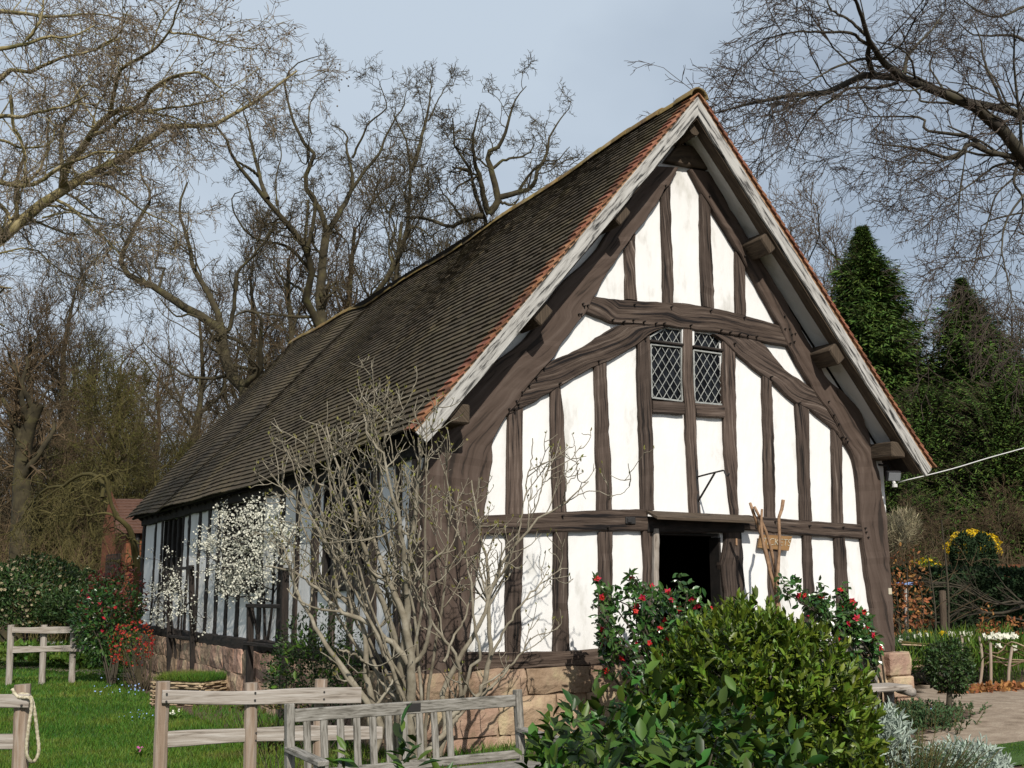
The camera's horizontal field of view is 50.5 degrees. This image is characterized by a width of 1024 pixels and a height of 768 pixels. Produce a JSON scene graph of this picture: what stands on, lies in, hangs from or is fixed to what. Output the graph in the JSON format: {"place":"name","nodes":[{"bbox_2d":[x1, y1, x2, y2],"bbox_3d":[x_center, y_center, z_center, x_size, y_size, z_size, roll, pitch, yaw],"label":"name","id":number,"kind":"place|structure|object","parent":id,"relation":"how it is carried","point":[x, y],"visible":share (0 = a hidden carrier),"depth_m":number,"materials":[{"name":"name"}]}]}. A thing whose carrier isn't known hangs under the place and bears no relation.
{"place":"outdoors","nodes":[
{"label":"outdoors","id":0,"kind":"place"},
{"bbox_2d":[0,663,129,677],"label":"garden path","id":1,"kind":"structure","parent":0,"point":[61,669],"depth_m":23.31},
{"bbox_2d":[0,638,50,663],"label":"bergenia","id":2,"kind":"object","parent":1,"relation":"on","point":[3,655],"visible":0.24,"depth_m":24.21,"materials":[{"name":"green plant"}]},
{"bbox_2d":[24,639,66,665],"bbox_3d":[-10.084,5.942,23.959,1.089,0.588,1.150,-5,-12,25],"label":"bergenia","id":3,"kind":"object","parent":1,"relation":"on","point":[33,656],"visible":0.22,"depth_m":23.66,"materials":[{"name":"green plant"}]},
{"bbox_2d":[49,640,108,668],"bbox_3d":[-9.371,5.862,23.547,1.239,0.618,1.175,6,-12,-28],"label":"bergenia","id":4,"kind":"object","parent":1,"relation":"on","point":[62,656],"visible":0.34,"depth_m":23.20,"materials":[{"name":"green plant"}]},
{"bbox_2d":[0,623,303,767],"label":"lawn","id":5,"kind":"structure","parent":0,"point":[130,658],"depth_m":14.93,"materials":[{"name":"green plant"}]},
{"bbox_2d":[0,684,30,767],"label":"post and rail fence","id":6,"kind":"object","parent":5,"relation":"on","point":[15,741],"visible":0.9,"depth_m":7.94,"materials":[{"name":"grey wood"}]},
{"bbox_2d":[11,688,40,763],"bbox_3d":[-3.572,2.494,7.926,0.262,0.538,0.105,-1,-11,7],"label":"rope","id":7,"kind":"object","parent":6,"relation":"hanging from","point":[32,709],"visible":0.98,"depth_m":7.91,"materials":[{"name":"beige fabric"}]},
{"bbox_2d":[0,416,55,547],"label":"woodland tree","id":8,"kind":"object","parent":5,"relation":"on","point":[2,479],"visible":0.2,"depth_m":40.80,"materials":[{"name":"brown wood"}]},
{"bbox_2d":[0,267,60,511],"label":"woodland tree","id":9,"kind":"object","parent":5,"relation":"on","point":[24,362],"visible":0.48,"depth_m":46.14,"materials":[{"name":"brown plant"}]},
{"bbox_2d":[0,327,79,642],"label":"woodland tree","id":10,"kind":"object","parent":5,"relation":"on","point":[23,431],"visible":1,"depth_m":35.69,"materials":[{"name":"brown plant"}]},
{"bbox_2d":[5,625,83,684],"bbox_3d":[-8.598,5.101,19.963,1.334,1.336,0.243,4,-11,-19],"label":"post and rail fence","id":11,"kind":"object","parent":5,"relation":"on","point":[43,648],"visible":0.86,"depth_m":19.93,"materials":[{"name":"grey wood"}]},
{"bbox_2d":[0,354,114,626],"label":"woodland tree","id":12,"kind":"object","parent":5,"relation":"on","point":[38,428],"visible":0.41,"depth_m":40.13,"materials":[{"name":"plant"}]},
{"bbox_2d":[0,550,120,660],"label":"flowering hedge","id":13,"kind":"object","parent":5,"relation":"on","point":[27,578],"visible":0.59,"depth_m":26.56,"materials":[{"name":"green plant"}]},
{"bbox_2d":[9,428,120,637],"bbox_3d":[-15.563,5.194,37.834,3.779,7.142,3.981,2,-11,-9],"label":"woodland tree","id":14,"kind":"object","parent":5,"relation":"on","point":[51,502],"visible":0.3,"depth_m":37.52,"materials":[{"name":"brown plant"}]},
{"bbox_2d":[32,405,150,562],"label":"woodland tree","id":15,"kind":"object","parent":5,"relation":"on","point":[52,463],"visible":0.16,"depth_m":41.80,"materials":[{"name":"brown plant"}]},
{"bbox_2d":[67,561,149,685],"bbox_3d":[-7.539,4.473,20.277,1.526,2.311,1.428,6,-12,-28],"label":"camellia","id":16,"kind":"object","parent":5,"relation":"on","point":[90,612],"visible":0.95,"depth_m":20.11,"materials":[{"name":"green plant"}]},
{"bbox_2d":[51,330,167,557],"bbox_3d":[-13.235,3.384,36.105,3.860,10.157,4.073,-4,-11,18],"label":"woodland tree","id":17,"kind":"object","parent":5,"relation":"on","point":[118,418],"visible":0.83,"depth_m":35.97,"materials":[{"name":"green plant"}]},
{"bbox_2d":[91,430,193,567],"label":"woodland tree","id":18,"kind":"object","parent":5,"relation":"on","point":[142,481],"visible":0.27,"depth_m":36.98,"materials":[{"name":"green plant"}]},
{"bbox_2d":[0,0,353,350],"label":"plane tree","id":19,"kind":"object","parent":5,"relation":"on","point":[13,225],"visible":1,"depth_m":15.35,"materials":[{"name":"brown plant"}]},
{"bbox_2d":[229,704,305,767],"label":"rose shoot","id":20,"kind":"object","parent":5,"relation":"on","point":[264,710],"visible":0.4,"depth_m":8.82,"materials":[{"name":"green plant"}]},
{"bbox_2d":[153,679,382,767],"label":"post and rail fence","id":21,"kind":"object","parent":5,"relation":"on","point":[250,698],"visible":0.87,"depth_m":8.53,"materials":[{"name":"grey wood"}]},
{"bbox_2d":[325,703,456,767],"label":"cherry laurel","id":22,"kind":"object","parent":5,"relation":"on","point":[397,728],"visible":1,"depth_m":4.35,"materials":[{"name":"green plant"}]},
{"bbox_2d":[284,689,563,767],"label":"garden bench","id":23,"kind":"object","parent":5,"relation":"on","point":[322,715],"visible":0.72,"depth_m":7.56,"materials":[{"name":"grey wood"}]},
{"bbox_2d":[511,656,828,767],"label":"cherry laurel","id":24,"kind":"object","parent":5,"relation":"on","point":[643,740],"visible":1,"depth_m":4.31,"materials":[{"name":"green plant"}]},
{"bbox_2d":[3,512,928,721],"bbox_3d":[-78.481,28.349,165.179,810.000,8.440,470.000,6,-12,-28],"label":"woodland ground","id":25,"kind":"structure","parent":0,"point":[917,686],"depth_m":15.63,"materials":[{"name":"brown soil"}]},
{"bbox_2d":[0,274,92,539],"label":"woodland tree","id":26,"kind":"object","parent":25,"relation":"on","point":[50,338],"visible":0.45,"depth_m":47.77,"materials":[{"name":"brown plant"}]},
{"bbox_2d":[1,211,128,561],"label":"woodland tree","id":27,"kind":"object","parent":25,"relation":"on","point":[77,355],"visible":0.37,"depth_m":52.89,"materials":[{"name":"brown plant"}]},
{"bbox_2d":[0,452,147,604],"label":"weeping tree","id":28,"kind":"object","parent":25,"relation":"on","point":[133,543],"visible":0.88,"depth_m":25.80,"materials":[{"name":"plant"}]},
{"bbox_2d":[31,582,116,629],"bbox_3d":[-10.410,5.700,25.914,2.022,1.942,2.039,6,-12,-28],"label":"evergreen shrub","id":29,"kind":"object","parent":25,"relation":"on","point":[50,613],"visible":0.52,"depth_m":25.49,"materials":[{"name":"green plant"}]},
{"bbox_2d":[0,454,164,643],"bbox_3d":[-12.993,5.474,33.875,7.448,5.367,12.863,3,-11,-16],"label":"undergrowth","id":30,"kind":"object","parent":25,"relation":"on","point":[71,556],"visible":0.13,"depth_m":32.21,"materials":[{"name":"plant"}]},
{"bbox_2d":[48,296,143,547],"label":"woodland tree","id":31,"kind":"object","parent":25,"relation":"on","point":[101,334],"visible":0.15,"depth_m":55.67,"materials":[{"name":"brown plant"}]},
{"bbox_2d":[49,377,163,562],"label":"woodland tree","id":32,"kind":"object","parent":25,"relation":"on","point":[87,436],"visible":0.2,"depth_m":42.64,"materials":[{"name":"brown plant"}]},
{"bbox_2d":[98,491,142,655],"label":"brick house","id":33,"kind":"structure","parent":25,"relation":"on","point":[124,508],"depth_m":29.47,"materials":[{"name":"red brick"}]},
{"bbox_2d":[0,335,251,564],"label":"undergrowth","id":34,"kind":"object","parent":25,"relation":"on","point":[5,515],"visible":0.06,"depth_m":47.02,"materials":[{"name":"brown plant"}]},
{"bbox_2d":[92,357,208,480],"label":"woodland tree","id":35,"kind":"object","parent":25,"relation":"on","point":[148,407],"visible":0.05,"depth_m":54.87,"materials":[{"name":"brown plant"}]},
{"bbox_2d":[52,133,296,421],"bbox_3d":[-10.662,-1.350,35.507,10.402,16.064,5.026,-4,-11,21],"label":"oak tree","id":36,"kind":"object","parent":25,"relation":"on","point":[231,375],"visible":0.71,"depth_m":35.22,"materials":[{"name":"brown plant"}]},
{"bbox_2d":[149,432,199,479],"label":"woodland tree","id":37,"kind":"object","parent":25,"relation":"on","point":[173,448],"visible":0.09,"depth_m":38.63,"materials":[{"name":"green plant"}]},
{"bbox_2d":[96,251,257,483],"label":"woodland tree","id":38,"kind":"object","parent":25,"relation":"on","point":[203,360],"visible":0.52,"depth_m":50.54,"materials":[{"name":"brown plant"}]},
{"bbox_2d":[187,173,308,421],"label":"woodland tree","id":39,"kind":"object","parent":25,"relation":"on","point":[251,285],"visible":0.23,"depth_m":53.28,"materials":[{"name":"brown plant"}]},
{"bbox_2d":[214,179,363,419],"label":"woodland tree","id":40,"kind":"object","parent":25,"relation":"on","point":[288,295],"visible":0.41,"depth_m":51.35,"materials":[{"name":"brown plant"}]},
{"bbox_2d":[192,38,435,337],"bbox_3d":[-7.420,-2.680,37.709,8.830,19.560,6.424,6,-12,-28],"label":"oak tree","id":41,"kind":"object","parent":25,"relation":"on","point":[317,316],"visible":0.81,"depth_m":37.55,"materials":[{"name":"brown plant"}]},
{"bbox_2d":[276,131,428,336],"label":"woodland tree","id":42,"kind":"object","parent":25,"relation":"on","point":[351,302],"visible":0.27,"depth_m":54.01,"materials":[{"name":"brown plant"}]},
{"bbox_2d":[304,124,452,325],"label":"woodland tree","id":43,"kind":"object","parent":25,"relation":"on","point":[395,251],"visible":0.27,"depth_m":51.44,"materials":[{"name":"brown plant"}]},
{"bbox_2d":[356,58,472,294],"bbox_3d":[-3.857,-2.338,34.055,5.279,17.527,4.038,-5,-12,25],"label":"oak tree","id":44,"kind":"object","parent":25,"relation":"on","point":[406,235],"visible":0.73,"depth_m":34.34,"materials":[{"name":"brown plant"}]},
{"bbox_2d":[378,180,499,274],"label":"woodland tree","id":45,"kind":"object","parent":25,"relation":"on","point":[448,230],"visible":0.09,"depth_m":54.41,"materials":[{"name":"brown plant"}]},
{"bbox_2d":[0,325,924,475],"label":"wood","id":46,"kind":"object","parent":25,"relation":"on","point":[169,384],"visible":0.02,"depth_m":65.96,"materials":[{"name":"plant"}]},
{"bbox_2d":[396,49,585,259],"bbox_3d":[-1.332,-1.789,32.777,6.237,16.081,8.238,6,-12,-28],"label":"oak tree","id":47,"kind":"object","parent":25,"relation":"on","point":[491,210],"visible":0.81,"depth_m":31.41,"materials":[{"name":"brown plant"}]},
{"bbox_2d":[126,87,936,757],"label":"timber framed hall","id":48,"kind":"structure","parent":25,"relation":"on","point":[648,281],"depth_m":12.48,"materials":[{"name":"paint"}]},
{"bbox_2d":[157,518,182,591],"bbox_3d":[-6.241,3.167,20.074,0.214,1.324,1.710,6,-12,-28],"label":"side window","id":49,"kind":"structure","parent":48,"relation":"in","point":[172,528],"depth_m":20.10,"materials":[{"name":"black glass"}]},
{"bbox_2d":[216,499,260,592],"bbox_3d":[-3.991,2.417,16.075,0.219,1.317,2.110,6,-12,-28],"label":"side window","id":50,"kind":"structure","parent":48,"relation":"in","point":[252,590],"depth_m":16.18,"materials":[{"name":"black glass"}]},
{"bbox_2d":[316,473,369,591],"bbox_3d":[-1.851,1.695,12.281,0.217,1.287,1.560,6,-12,-28],"label":"side window","id":51,"kind":"structure","parent":48,"relation":"in","point":[328,561],"depth_m":12.27,"materials":[{"name":"black glass"}]},
{"bbox_2d":[650,343,682,401],"bbox_3d":[1.733,-0.127,12.205,0.451,0.641,0.039,6,-12,-28],"label":"window","id":52,"kind":"structure","parent":48,"relation":"in","point":[666,360],"depth_m":12.22,"materials":[{"name":"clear glass"}]},
{"bbox_2d":[650,327,682,342],"bbox_3d":[1.739,-0.557,12.281,0.486,0.202,0.052,6,-12,-28],"label":"window","id":53,"kind":"structure","parent":48,"relation":"in","point":[668,334],"depth_m":12.32,"materials":[{"name":"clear glass"}]},
{"bbox_2d":[692,330,720,348],"bbox_3d":[2.254,-0.509,12.562,0.470,0.207,0.052,6,-12,-28],"label":"window","id":54,"kind":"structure","parent":48,"relation":"in","point":[699,339],"depth_m":12.57,"materials":[{"name":"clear glass"}]},
{"bbox_2d":[693,349,721,404],"bbox_3d":[2.251,-0.070,12.486,0.444,0.626,0.039,6,-12,-28],"label":"window","id":55,"kind":"structure","parent":48,"relation":"in","point":[706,370],"depth_m":12.49,"materials":[{"name":"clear glass"}]},
{"bbox_2d":[757,535,791,550],"bbox_3d":[3.027,1.825,12.490,0.517,0.180,0.032,6,-12,-28],"label":"sign board","id":56,"kind":"object","parent":48,"relation":"attached to","point":[785,542],"visible":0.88,"depth_m":12.49,"materials":[{"name":"brown wood"}]},
{"bbox_2d":[766,156,908,300],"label":"woodland tree","id":57,"kind":"object","parent":25,"relation":"on","point":[791,228],"visible":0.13,"depth_m":50.40,"materials":[{"name":"brown plant"}]},
{"bbox_2d":[788,190,925,353],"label":"woodland tree","id":58,"kind":"object","parent":25,"relation":"on","point":[819,242],"visible":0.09,"depth_m":54.09,"materials":[{"name":"brown plant"}]},
{"bbox_2d":[824,223,982,553],"bbox_3d":[13.510,2.342,40.124,12.559,16.113,11.892,6,-12,-28],"label":"conifer","id":59,"kind":"object","parent":25,"relation":"on","point":[870,311],"visible":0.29,"depth_m":38.92,"materials":[{"name":"green plant"}]},
{"bbox_2d":[886,504,927,577],"bbox_3d":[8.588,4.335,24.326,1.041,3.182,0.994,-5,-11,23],"label":"dry grass","id":60,"kind":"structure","parent":25,"relation":"on","point":[893,530],"depth_m":24.39,"materials":[{"name":"beige plant"}]},
{"bbox_2d":[895,624,952,671],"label":"border plants","id":61,"kind":"object","parent":25,"relation":"on","point":[908,634],"visible":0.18,"depth_m":15.93,"materials":[{"name":"green plant"}]},
{"bbox_2d":[884,457,965,576],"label":"conifer","id":62,"kind":"object","parent":25,"relation":"on","point":[891,493],"visible":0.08,"depth_m":31.94,"materials":[{"name":"green plant"}]},
{"bbox_2d":[897,488,977,566],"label":"woodland tree","id":63,"kind":"object","parent":25,"relation":"on","point":[935,530],"visible":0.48,"depth_m":29.68,"materials":[{"name":"plant"}]},
{"bbox_2d":[888,367,1023,563],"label":"conifer","id":64,"kind":"object","parent":25,"relation":"on","point":[990,410],"visible":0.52,"depth_m":33.92,"materials":[{"name":"green plant"}]},
{"bbox_2d":[889,525,1023,577],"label":"undergrowth","id":65,"kind":"object","parent":25,"relation":"on","point":[941,559],"visible":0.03,"depth_m":26.43,"materials":[{"name":"plant"}]},
{"bbox_2d":[891,277,1023,563],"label":"conifer","id":66,"kind":"object","parent":25,"relation":"on","point":[959,366],"visible":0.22,"depth_m":37.29,"materials":[{"name":"green plant"}]},
{"bbox_2d":[892,380,1023,563],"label":"conifer","id":67,"kind":"object","parent":25,"relation":"on","point":[912,412],"visible":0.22,"depth_m":34.65,"materials":[{"name":"green plant"}]},
{"bbox_2d":[942,274,1023,375],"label":"woodland tree","id":68,"kind":"object","parent":25,"relation":"on","point":[1020,314],"visible":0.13,"depth_m":53.02,"materials":[{"name":"plant"}]},
{"bbox_2d":[958,471,1023,564],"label":"shrub","id":69,"kind":"object","parent":25,"relation":"on","point":[989,519],"visible":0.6,"depth_m":30.57,"materials":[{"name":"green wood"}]},
{"bbox_2d":[0,0,1023,501],"label":"sky","id":70,"kind":"structure","parent":0,"point":[590,44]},
{"bbox_2d":[122,673,1023,767],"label":"flower bed soil","id":71,"kind":"structure","parent":0,"point":[189,708],"depth_m":11.64,"materials":[{"name":"brown soil"}]},
{"bbox_2d":[108,619,154,691],"bbox_3d":[-6.526,4.724,18.871,1.080,1.262,0.777,-8,-13,36],"label":"flowering quince","id":72,"kind":"object","parent":71,"relation":"on","point":[136,654],"visible":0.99,"depth_m":18.78,"materials":[{"name":"red plant"}]},
{"bbox_2d":[166,565,196,671],"bbox_3d":[-5.545,4.223,18.218,0.276,2.313,2.101,6,-12,-28],"label":"trellis frame","id":73,"kind":"object","parent":71,"relation":"on","point":[192,638],"visible":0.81,"depth_m":17.58,"materials":[{"name":"black wood"}]},
{"bbox_2d":[137,546,209,658],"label":"blossom tree","id":74,"kind":"object","parent":73,"relation":"on","point":[167,583],"visible":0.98,"depth_m":18.83,"materials":[{"name":"white plant"}]},
{"bbox_2d":[149,668,226,707],"bbox_3d":[-4.599,4.383,15.639,1.049,0.548,0.895,-4,-11,21],"label":"wattle bed","id":75,"kind":"object","parent":71,"relation":"on","point":[196,680],"visible":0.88,"depth_m":15.42,"materials":[{"name":"plant"}]},
{"bbox_2d":[243,568,288,721],"bbox_3d":[-3.131,3.396,13.844,0.176,2.054,1.813,5,-12,-27],"label":"trellis frame","id":76,"kind":"object","parent":71,"relation":"on","point":[249,642],"visible":0.63,"depth_m":13.56,"materials":[{"name":"black wood"}]},
{"bbox_2d":[183,492,310,653],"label":"blossom tree","id":77,"kind":"object","parent":76,"relation":"on","point":[228,568],"visible":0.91,"depth_m":14.92,"materials":[{"name":"white plant"}]},
{"bbox_2d":[258,602,372,753],"bbox_3d":[-1.926,2.976,10.930,1.200,1.524,1.154,6,-12,-28],"label":"jasmine shrub","id":78,"kind":"object","parent":71,"relation":"on","point":[294,675],"visible":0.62,"depth_m":10.90,"materials":[{"name":"green plant"}]},
{"bbox_2d":[190,704,604,767],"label":"weeds","id":79,"kind":"object","parent":71,"relation":"on","point":[230,719],"visible":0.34,"depth_m":10.82,"materials":[{"name":"green plant"}]},
{"bbox_2d":[249,354,653,760],"bbox_3d":[-0.647,1.559,9.538,2.956,3.559,2.442,6,-12,-28],"label":"fig tree","id":80,"kind":"object","parent":71,"relation":"on","point":[404,649],"visible":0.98,"depth_m":9.41,"materials":[{"name":"grey plant"}]},
{"bbox_2d":[588,568,712,696],"bbox_3d":[1.379,2.619,10.462,1.198,1.681,1.337,-2,-11,11],"label":"camellia","id":81,"kind":"object","parent":71,"relation":"on","point":[609,642],"visible":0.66,"depth_m":10.39,"materials":[{"name":"green plant"}]},
{"bbox_2d":[605,585,895,767],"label":"bay bush","id":82,"kind":"object","parent":71,"relation":"on","point":[807,685],"visible":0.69,"depth_m":7.08,"materials":[{"name":"green plant"}]},
{"bbox_2d":[775,499,784,610],"bbox_3d":[2.881,2.410,11.545,0.196,2.362,0.045,6,-12,-28],"label":"stick","id":83,"kind":"object","parent":71,"relation":"on","point":[779,535],"visible":0.42,"depth_m":11.66,"materials":[{"name":"brown wood"}]},
{"bbox_2d":[774,573,885,705],"bbox_3d":[3.426,2.847,11.722,1.761,1.585,0.658,6,-12,-28],"label":"camellia","id":84,"kind":"object","parent":71,"relation":"on","point":[851,617],"visible":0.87,"depth_m":11.71,"materials":[{"name":"green plant"}]},
{"bbox_2d":[770,641,915,705],"bbox_3d":[3.325,3.195,11.135,2.081,1.067,0.942,6,-12,-28],"label":"log seat","id":85,"kind":"object","parent":71,"relation":"on","point":[889,689],"visible":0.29,"depth_m":11.16,"materials":[{"name":"grey wood"}]},
{"bbox_2d":[866,695,921,767],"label":"silver plant","id":86,"kind":"object","parent":71,"relation":"on","point":[895,723],"visible":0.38,"depth_m":7.90,"materials":[{"name":"plant"}]},
{"bbox_2d":[825,726,1000,767],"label":"rosemary","id":87,"kind":"object","parent":71,"relation":"on","point":[936,758],"visible":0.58,"depth_m":7.91,"materials":[{"name":"green plant"}]},
{"bbox_2d":[873,696,991,734],"bbox_3d":[3.962,3.304,10.878,1.312,0.330,1.421,-8,-13,38],"label":"garden herb","id":88,"kind":"object","parent":71,"relation":"on","point":[917,712],"visible":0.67,"depth_m":10.70,"materials":[{"name":"green plant"}]},
{"bbox_2d":[924,710,977,723],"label":"island bed soil","id":89,"kind":"structure","parent":71,"relation":"on","point":[966,714],"depth_m":11.50,"materials":[{"name":"brown soil"}]},
{"bbox_2d":[919,636,977,708],"bbox_3d":[4.784,3.215,11.857,0.628,0.904,0.630,6,-12,-28],"label":"standard holly","id":90,"kind":"object","parent":89,"relation":"on","point":[949,683],"visible":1,"depth_m":11.78,"materials":[{"name":"green plant"}]},
{"bbox_2d":[919,730,1014,767],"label":"silver plant","id":91,"kind":"object","parent":71,"relation":"on","point":[1000,760],"visible":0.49,"depth_m":8.23,"materials":[{"name":"plant"}]},
{"bbox_2d":[911,664,1023,683],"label":"border soil","id":92,"kind":"structure","parent":0,"point":[975,681],"depth_m":16.21,"materials":[{"name":"brown soil"}]},
{"bbox_2d":[627,0,1023,424],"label":"beech tree","id":93,"kind":"object","parent":92,"relation":"on","point":[996,125],"visible":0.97,"depth_m":15.46,"materials":[{"name":"brown plant"}]},
{"bbox_2d":[890,542,934,669],"bbox_3d":[6.692,3.811,18.504,0.909,2.218,1.092,-9,-14,40],"label":"beech shrub","id":94,"kind":"object","parent":92,"relation":"on","point":[914,613],"visible":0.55,"depth_m":18.42,"materials":[{"name":"brown plant"}]},
{"bbox_2d":[901,547,968,669],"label":"sapling","id":95,"kind":"object","parent":92,"relation":"on","point":[935,607],"visible":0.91,"depth_m":16.83,"materials":[{"name":"brown plant"}]},
{"bbox_2d":[918,496,992,630],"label":"sapling","id":96,"kind":"object","parent":92,"relation":"on","point":[948,603],"visible":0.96,"depth_m":16.66,"materials":[{"name":"brown plant"}]},
{"bbox_2d":[890,563,1023,638],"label":"clipped hedge","id":97,"kind":"object","parent":92,"relation":"on","point":[1011,578],"visible":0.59,"depth_m":22.17,"materials":[{"name":"plant"}]},
{"bbox_2d":[894,619,1023,675],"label":"border plants","id":98,"kind":"object","parent":92,"relation":"on","point":[971,641],"visible":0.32,"depth_m":15.63,"materials":[{"name":"green plant"}]},
{"bbox_2d":[896,559,1023,631],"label":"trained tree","id":99,"kind":"object","parent":92,"relation":"on","point":[995,603],"visible":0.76,"depth_m":18.75,"materials":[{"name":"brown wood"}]},
{"bbox_2d":[899,635,1023,682],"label":"woven fence","id":100,"kind":"object","parent":92,"relation":"on","point":[989,655],"visible":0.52,"depth_m":15.09,"materials":[{"name":"brown wood"}]},
{"bbox_2d":[948,529,981,576],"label":"clipped yew","id":101,"kind":"object","parent":92,"relation":"on","point":[968,542],"visible":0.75,"depth_m":25.39,"materials":[{"name":"green plant"}]},
{"bbox_2d":[970,531,999,575],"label":"clipped yew","id":102,"kind":"object","parent":92,"relation":"on","point":[981,539],"visible":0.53,"depth_m":25.43,"materials":[{"name":"green plant"}]},
{"bbox_2d":[913,682,1023,756],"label":"paved path","id":103,"kind":"structure","parent":0,"point":[1002,720],"depth_m":11.42,"materials":[{"name":"beige stone"}]},
{"bbox_2d":[937,679,1023,693],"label":"leaf litter plants","id":104,"kind":"object","parent":103,"relation":"on","point":[989,686],"visible":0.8,"depth_m":14.32,"materials":[{"name":"brown plant"}]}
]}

